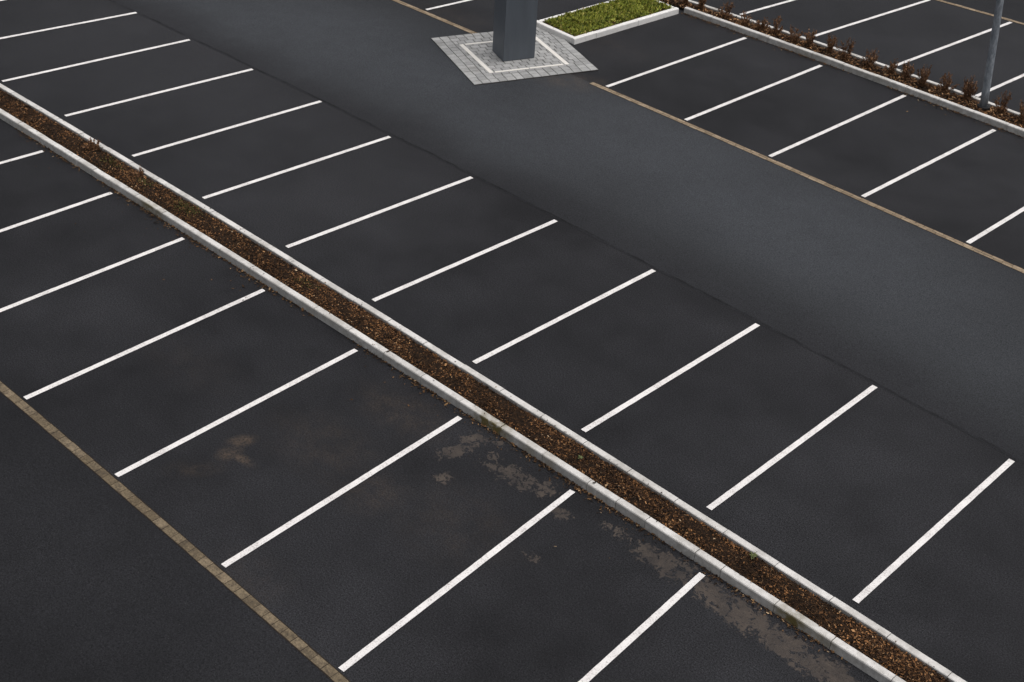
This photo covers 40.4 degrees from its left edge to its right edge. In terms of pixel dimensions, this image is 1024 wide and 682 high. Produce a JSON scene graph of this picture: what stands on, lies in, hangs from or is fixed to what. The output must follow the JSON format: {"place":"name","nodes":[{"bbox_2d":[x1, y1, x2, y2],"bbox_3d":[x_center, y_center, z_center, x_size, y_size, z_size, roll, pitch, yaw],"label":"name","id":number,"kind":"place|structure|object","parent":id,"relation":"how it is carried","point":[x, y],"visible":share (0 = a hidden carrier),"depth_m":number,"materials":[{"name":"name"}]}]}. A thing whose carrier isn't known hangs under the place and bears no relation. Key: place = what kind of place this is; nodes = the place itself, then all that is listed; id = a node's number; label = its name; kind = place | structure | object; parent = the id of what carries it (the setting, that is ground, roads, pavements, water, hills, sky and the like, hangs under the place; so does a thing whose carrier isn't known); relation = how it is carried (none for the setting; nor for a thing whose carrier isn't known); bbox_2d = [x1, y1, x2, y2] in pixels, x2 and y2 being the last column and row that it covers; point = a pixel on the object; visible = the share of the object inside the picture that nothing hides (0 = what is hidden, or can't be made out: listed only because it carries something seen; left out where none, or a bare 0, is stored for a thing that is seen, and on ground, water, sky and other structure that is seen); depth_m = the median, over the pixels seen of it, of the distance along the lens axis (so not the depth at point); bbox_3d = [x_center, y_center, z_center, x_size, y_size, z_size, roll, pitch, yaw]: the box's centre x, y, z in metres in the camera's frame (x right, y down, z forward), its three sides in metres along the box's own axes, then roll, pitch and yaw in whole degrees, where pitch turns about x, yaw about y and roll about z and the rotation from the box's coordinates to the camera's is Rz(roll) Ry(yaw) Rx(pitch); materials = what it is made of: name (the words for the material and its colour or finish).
{"place":"outdoors","nodes":[
{"label":"outdoors","id":0,"kind":"place"},
{"bbox_2d":[0,393,332,681],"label":"road","id":1,"kind":"structure","parent":0,"point":[101,580],"depth_m":18.49,"materials":[{"name":"black asphalt"}]},
{"bbox_2d":[0,380,350,681],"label":"brick strip","id":2,"kind":"object","parent":1,"relation":"on","point":[331,672],"visible":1,"depth_m":19.41,"materials":[{"name":"brown brick"}]},
{"bbox_2d":[0,89,948,681],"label":"wood chips","id":3,"kind":"object","parent":0,"point":[580,451],"visible":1,"depth_m":21.98,"materials":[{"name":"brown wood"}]},
{"bbox_2d":[80,137,100,150],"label":"withered plant","id":4,"kind":"object","parent":3,"relation":"on","point":[92,146],"visible":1,"depth_m":28.95,"materials":[{"name":"brown plant"}]},
{"bbox_2d":[100,152,125,169],"bbox_3d":[-8.220,-3.687,28.528,1.033,0.049,0.387,30,42,34],"label":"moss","id":5,"kind":"object","parent":3,"relation":"on","point":[111,162],"visible":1,"depth_m":28.52,"materials":[{"name":"plant"}]},
{"bbox_2d":[129,165,144,179],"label":"withered plant","id":6,"kind":"object","parent":3,"relation":"on","point":[142,171],"visible":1,"depth_m":28.06,"materials":[{"name":"brown plant"}]},
{"bbox_2d":[131,174,152,187],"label":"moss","id":7,"kind":"object","parent":3,"relation":"on","point":[144,181],"visible":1,"depth_m":27.89,"materials":[{"name":"plant"}]},
{"bbox_2d":[170,197,203,216],"bbox_3d":[-6.314,-2.590,27.068,1.120,0.053,0.440,30,42,34],"label":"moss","id":8,"kind":"object","parent":3,"relation":"on","point":[192,207],"visible":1,"depth_m":27.11,"materials":[{"name":"plant"}]},
{"bbox_2d":[294,274,325,289],"bbox_3d":[-3.664,-1.051,25.026,0.770,0.050,0.364,30,42,34],"label":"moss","id":9,"kind":"object","parent":3,"relation":"on","point":[307,282],"visible":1,"depth_m":25.04,"materials":[{"name":"plant"}]},
{"bbox_2d":[749,552,757,558],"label":"weed","id":10,"kind":"object","parent":3,"relation":"on","point":[753,555],"visible":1,"depth_m":19.61,"materials":[{"name":"green plant"}]},
{"bbox_2d":[0,0,1023,681],"bbox_3d":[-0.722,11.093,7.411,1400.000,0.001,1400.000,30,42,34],"label":"ground","id":11,"kind":"structure","parent":0,"point":[850,504],"depth_m":23.18,"materials":[{"name":"black asphalt"}]},
{"bbox_2d":[0,150,43,163],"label":"parking line","id":12,"kind":"object","parent":11,"relation":"on","point":[20,157],"visible":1,"depth_m":28.78,"materials":[{"name":"paint"}]},
{"bbox_2d":[0,192,112,231],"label":"parking line","id":13,"kind":"object","parent":11,"relation":"on","point":[52,212],"visible":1,"depth_m":26.94,"materials":[{"name":"paint"}]},
{"bbox_2d":[0,12,136,38],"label":"parking line","id":14,"kind":"object","parent":11,"relation":"on","point":[67,25],"visible":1,"depth_m":34.80,"materials":[{"name":"paint"}]},
{"bbox_2d":[0,237,183,311],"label":"parking line","id":15,"kind":"object","parent":11,"relation":"on","point":[88,275],"visible":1,"depth_m":25.11,"materials":[{"name":"paint"}]},
{"bbox_2d":[1,39,189,81],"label":"parking line","id":16,"kind":"object","parent":11,"relation":"on","point":[94,60],"visible":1,"depth_m":33.06,"materials":[{"name":"paint"}]},
{"bbox_2d":[24,289,264,398],"bbox_3d":[-6.076,-0.009,23.491,0.104,0.001,4.801,29,41,33],"label":"parking line","id":17,"kind":"object","parent":11,"relation":"on","point":[72,376],"visible":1,"depth_m":23.35,"materials":[{"name":"paint"}]},
{"bbox_2d":[65,68,252,115],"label":"parking line","id":18,"kind":"object","parent":11,"relation":"on","point":[146,95],"visible":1,"depth_m":31.77,"materials":[{"name":"paint"}]},
{"bbox_2d":[132,100,320,156],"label":"parking line","id":19,"kind":"object","parent":11,"relation":"on","point":[216,131],"visible":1,"depth_m":30.37,"materials":[{"name":"paint"}]},
{"bbox_2d":[115,349,357,476],"bbox_3d":[-4.241,1.066,22.060,0.104,0.001,4.793,29,41,32],"label":"parking line","id":20,"kind":"object","parent":11,"relation":"on","point":[221,420],"visible":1,"depth_m":21.90,"materials":[{"name":"paint"}]},
{"bbox_2d":[203,136,390,198],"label":"parking line","id":21,"kind":"object","parent":11,"relation":"on","point":[292,168],"visible":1,"depth_m":29.03,"materials":[{"name":"paint"}]},
{"bbox_2d":[222,416,461,566],"bbox_3d":[-2.392,2.148,20.621,0.105,0.001,4.785,28,41,31],"label":"parking line","id":22,"kind":"object","parent":11,"relation":"on","point":[271,535],"visible":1,"depth_m":20.44,"materials":[{"name":"paint"}]},
{"bbox_2d":[286,176,471,247],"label":"parking line","id":23,"kind":"object","parent":11,"relation":"on","point":[374,213],"visible":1,"depth_m":27.60,"materials":[{"name":"paint"}]},
{"bbox_2d":[426,0,469,9],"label":"parking line","id":24,"kind":"object","parent":11,"relation":"on","point":[447,4],"visible":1,"depth_m":37.46,"materials":[{"name":"paint"}]},
{"bbox_2d":[0,108,905,681],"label":"kerb","id":25,"kind":"structure","parent":11,"relation":"on","point":[798,620],"depth_m":21.78,"materials":[{"name":"concrete"}]},
{"bbox_2d":[338,489,574,671],"bbox_3d":[-0.630,3.202,19.215,0.104,0.001,4.826,27,40,30],"label":"parking line","id":26,"kind":"object","parent":11,"relation":"on","point":[364,651],"visible":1,"depth_m":19.02,"materials":[{"name":"paint"}]},
{"bbox_2d":[372,220,556,300],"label":"parking line","id":27,"kind":"object","parent":11,"relation":"on","point":[460,262],"visible":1,"depth_m":26.22,"materials":[{"name":"paint"}]},
{"bbox_2d":[4,101,934,666],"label":"leaf litter","id":28,"kind":"object","parent":11,"relation":"on","point":[577,486],"visible":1,"depth_m":22.09,"materials":[{"name":"brown plant"}]},
{"bbox_2d":[0,83,965,681],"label":"kerb","id":29,"kind":"structure","parent":11,"relation":"on","point":[762,555],"depth_m":21.99,"materials":[{"name":"concrete"}]},
{"bbox_2d":[431,27,597,84],"bbox_3d":[0.034,-7.187,34.807,3.330,0.043,3.018,-11,36,-21],"label":"paved pad","id":30,"kind":"object","parent":11,"relation":"on","point":[474,58],"visible":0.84,"depth_m":34.46,"materials":[{"name":"grey stone pavers"},{"name":"white stone"}]},
{"bbox_2d":[492,0,537,61],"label":"pillar","id":31,"kind":"structure","parent":30,"relation":"on","point":[514,30],"depth_m":34.06,"materials":[{"name":"black"}]},
{"bbox_2d":[472,269,654,363],"bbox_3d":[1.024,-0.490,24.902,0.105,0.001,4.719,31,42,34],"label":"parking line","id":32,"kind":"object","parent":11,"relation":"on","point":[546,325],"visible":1,"depth_m":24.78,"materials":[{"name":"paint"}]},
{"bbox_2d":[536,0,678,44],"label":"kerb","id":33,"kind":"structure","parent":11,"relation":"on","point":[571,39],"depth_m":36.37,"materials":[{"name":"concrete"}]},
{"bbox_2d":[578,572,704,681],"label":"parking line","id":34,"kind":"object","parent":11,"relation":"on","point":[637,632],"visible":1,"depth_m":18.50,"materials":[{"name":"paint"}]},
{"bbox_2d":[581,323,759,431],"bbox_3d":[2.770,0.562,23.498,0.105,0.001,4.703,30,42,34],"label":"parking line","id":35,"kind":"object","parent":11,"relation":"on","point":[663,381],"visible":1,"depth_m":23.36,"materials":[{"name":"paint"}]},
{"bbox_2d":[606,37,745,86],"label":"parking line","id":36,"kind":"object","parent":11,"relation":"on","point":[669,64],"visible":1,"depth_m":34.93,"materials":[{"name":"paint"}]},
{"bbox_2d":[685,65,821,120],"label":"parking line","id":37,"kind":"object","parent":11,"relation":"on","point":[748,94],"visible":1,"depth_m":33.58,"materials":[{"name":"paint"}]},
{"bbox_2d":[740,0,793,14],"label":"parking line","id":38,"kind":"object","parent":11,"relation":"on","point":[768,6],"visible":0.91,"depth_m":38.69,"materials":[{"name":"paint"}]},
{"bbox_2d":[707,385,877,509],"bbox_3d":[4.530,1.624,22.080,0.105,0.001,4.658,30,42,34],"label":"parking line","id":39,"kind":"object","parent":11,"relation":"on","point":[775,459],"visible":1,"depth_m":21.93,"materials":[{"name":"paint"}]},
{"bbox_2d":[768,95,905,156],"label":"parking line","id":40,"kind":"object","parent":11,"relation":"on","point":[834,127],"visible":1,"depth_m":32.24,"materials":[{"name":"paint"}]},
{"bbox_2d":[684,13,1021,141],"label":"leaf litter","id":41,"kind":"object","parent":11,"relation":"on","point":[846,71],"visible":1,"depth_m":35.23,"materials":[{"name":"brown plant"}]},
{"bbox_2d":[684,7,1023,136],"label":"kerb","id":42,"kind":"structure","parent":11,"relation":"on","point":[955,107],"depth_m":34.81,"materials":[{"name":"concrete"}]},
{"bbox_2d":[688,0,1020,116],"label":"kerb","id":43,"kind":"structure","parent":11,"relation":"on","point":[898,71],"depth_m":35.53,"materials":[{"name":"concrete"}]},
{"bbox_2d":[815,0,929,35],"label":"parking line","id":44,"kind":"object","parent":11,"relation":"on","point":[850,24],"visible":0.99,"depth_m":38.37,"materials":[{"name":"paint"}]},
{"bbox_2d":[861,129,995,196],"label":"parking line","id":45,"kind":"object","parent":11,"relation":"on","point":[927,163],"visible":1,"depth_m":30.86,"materials":[{"name":"paint"}]},
{"bbox_2d":[852,459,1014,602],"bbox_3d":[6.322,2.736,20.590,0.105,0.001,4.608,30,42,34],"label":"parking line","id":46,"kind":"object","parent":11,"relation":"on","point":[915,547],"visible":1,"depth_m":20.44,"materials":[{"name":"paint"}]},
{"bbox_2d":[897,22,1011,65],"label":"parking line","id":47,"kind":"object","parent":11,"relation":"on","point":[951,44],"visible":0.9,"depth_m":37.01,"materials":[{"name":"paint"}]},
{"bbox_2d":[966,207,1023,243],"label":"parking line","id":48,"kind":"object","parent":11,"relation":"on","point":[993,227],"visible":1,"depth_m":28.56,"materials":[{"name":"paint"}]},
{"bbox_2d":[975,74,1023,96],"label":"parking line","id":49,"kind":"object","parent":11,"relation":"on","point":[1004,83],"visible":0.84,"depth_m":34.96,"materials":[{"name":"paint"}]},
{"bbox_2d":[110,0,1023,463],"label":"road","id":50,"kind":"structure","parent":0,"point":[928,322],"depth_m":28.74,"materials":[{"name":"grey asphalt"}]},
{"bbox_2d":[392,0,476,33],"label":"brick strip","id":51,"kind":"object","parent":50,"relation":"on","point":[436,17],"visible":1,"depth_m":36.66,"materials":[{"name":"brown brick"}]},
{"bbox_2d":[589,82,1023,273],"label":"brick strip","id":52,"kind":"object","parent":50,"relation":"on","point":[917,224],"visible":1,"depth_m":29.82,"materials":[{"name":"brown brick"}]},
{"bbox_2d":[543,0,673,35],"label":"grass","id":53,"kind":"structure","parent":0,"point":[610,12],"depth_m":36.93,"materials":[{"name":"green plant"}]},
{"bbox_2d":[543,3,663,36],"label":"wood chips","id":54,"kind":"object","parent":53,"relation":"on","point":[613,21],"visible":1,"depth_m":36.65,"materials":[{"name":"brown wood"}]},
{"bbox_2d":[660,0,1023,127],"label":"wood chips","id":55,"kind":"object","parent":0,"point":[785,37],"visible":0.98,"depth_m":34.97,"materials":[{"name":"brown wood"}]},
{"bbox_2d":[695,0,706,9],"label":"dry shrub","id":56,"kind":"object","parent":55,"relation":"on","point":[701,5],"visible":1,"depth_m":37.83,"materials":[{"name":"brown plant"}]},
{"bbox_2d":[717,2,734,17],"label":"dry shrub","id":57,"kind":"object","parent":55,"relation":"on","point":[725,12],"visible":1,"depth_m":37.41,"materials":[{"name":"brown plant"}]},
{"bbox_2d":[738,12,751,25],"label":"dry shrub","id":58,"kind":"object","parent":55,"relation":"on","point":[744,20],"visible":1,"depth_m":36.99,"materials":[{"name":"brown plant"}]},
{"bbox_2d":[752,17,770,29],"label":"dry shrub","id":59,"kind":"object","parent":55,"relation":"on","point":[762,25],"visible":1,"depth_m":36.77,"materials":[{"name":"brown plant"}]},
{"bbox_2d":[768,15,782,34],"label":"dry shrub","id":60,"kind":"object","parent":55,"relation":"on","point":[776,30],"visible":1,"depth_m":36.61,"materials":[{"name":"brown plant"}]},
{"bbox_2d":[789,25,802,43],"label":"dry shrub","id":61,"kind":"object","parent":55,"relation":"on","point":[795,38],"visible":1,"depth_m":36.13,"materials":[{"name":"brown plant"}]},
{"bbox_2d":[801,27,816,46],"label":"dry shrub","id":62,"kind":"object","parent":55,"relation":"on","point":[809,42],"visible":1,"depth_m":35.94,"materials":[{"name":"brown plant"}]},
{"bbox_2d":[825,33,838,51],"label":"dry shrub","id":63,"kind":"object","parent":55,"relation":"on","point":[830,45],"visible":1,"depth_m":35.70,"materials":[{"name":"brown plant"}]},
{"bbox_2d":[836,37,854,59],"bbox_3d":[8.515,-7.443,35.441,0.412,0.662,0.448,30,42,33],"label":"dry shrub","id":64,"kind":"object","parent":55,"relation":"on","point":[846,54],"visible":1,"depth_m":35.43,"materials":[{"name":"brown plant"}]},
{"bbox_2d":[862,47,878,68],"bbox_3d":[9.039,-7.101,35.057,0.467,0.525,0.447,1,34,-4],"label":"dry shrub","id":65,"kind":"object","parent":55,"relation":"on","point":[869,60],"visible":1,"depth_m":35.05,"materials":[{"name":"brown plant"}]},
{"bbox_2d":[884,58,898,74],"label":"dry shrub","id":66,"kind":"object","parent":55,"relation":"on","point":[892,68],"visible":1,"depth_m":34.72,"materials":[{"name":"brown plant"}]},
{"bbox_2d":[899,59,914,80],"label":"dry shrub","id":67,"kind":"object","parent":55,"relation":"on","point":[906,73],"visible":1,"depth_m":34.40,"materials":[{"name":"brown plant"}]},
{"bbox_2d":[917,64,931,86],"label":"dry shrub","id":68,"kind":"object","parent":55,"relation":"on","point":[923,79],"visible":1,"depth_m":34.13,"materials":[{"name":"brown plant"}]},
{"bbox_2d":[937,72,958,91],"bbox_3d":[10.619,-6.308,33.968,0.463,0.629,0.503,-22,42,-33],"label":"dry shrub","id":69,"kind":"object","parent":55,"relation":"on","point":[944,87],"visible":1,"depth_m":33.93,"materials":[{"name":"brown plant"}]},
{"bbox_2d":[961,75,977,101],"bbox_3d":[11.011,-6.059,33.539,0.449,0.688,0.490,3,34,-1],"label":"dry shrub","id":70,"kind":"object","parent":55,"relation":"on","point":[967,92],"visible":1,"depth_m":33.54,"materials":[{"name":"brown plant"}]},
{"bbox_2d":[977,0,1003,109],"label":"lamp post","id":71,"kind":"object","parent":55,"relation":"on","point":[983,104],"visible":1,"depth_m":32.61,"materials":[{"name":"metal"}]},
{"bbox_2d":[993,90,1011,113],"bbox_3d":[11.639,-5.656,33.050,0.395,0.693,0.430,7,34,5],"label":"dry shrub","id":72,"kind":"object","parent":55,"relation":"on","point":[1002,108],"visible":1,"depth_m":33.04,"materials":[{"name":"brown plant"}]},
{"bbox_2d":[1019,100,1023,121],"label":"dry shrub","id":73,"kind":"object","parent":55,"relation":"on","point":[1021,108],"visible":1,"depth_m":32.73,"materials":[{"name":"brown plant"}]},
{"bbox_2d":[944,0,1023,22],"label":"road","id":74,"kind":"structure","parent":0,"point":[1013,9],"depth_m":39.70,"materials":[{"name":"grey asphalt"}]},
{"bbox_2d":[936,0,1023,24],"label":"brick strip","id":75,"kind":"object","parent":74,"relation":"on","point":[975,10],"visible":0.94,"depth_m":39.30,"materials":[{"name":"brown brick"}]}
]}

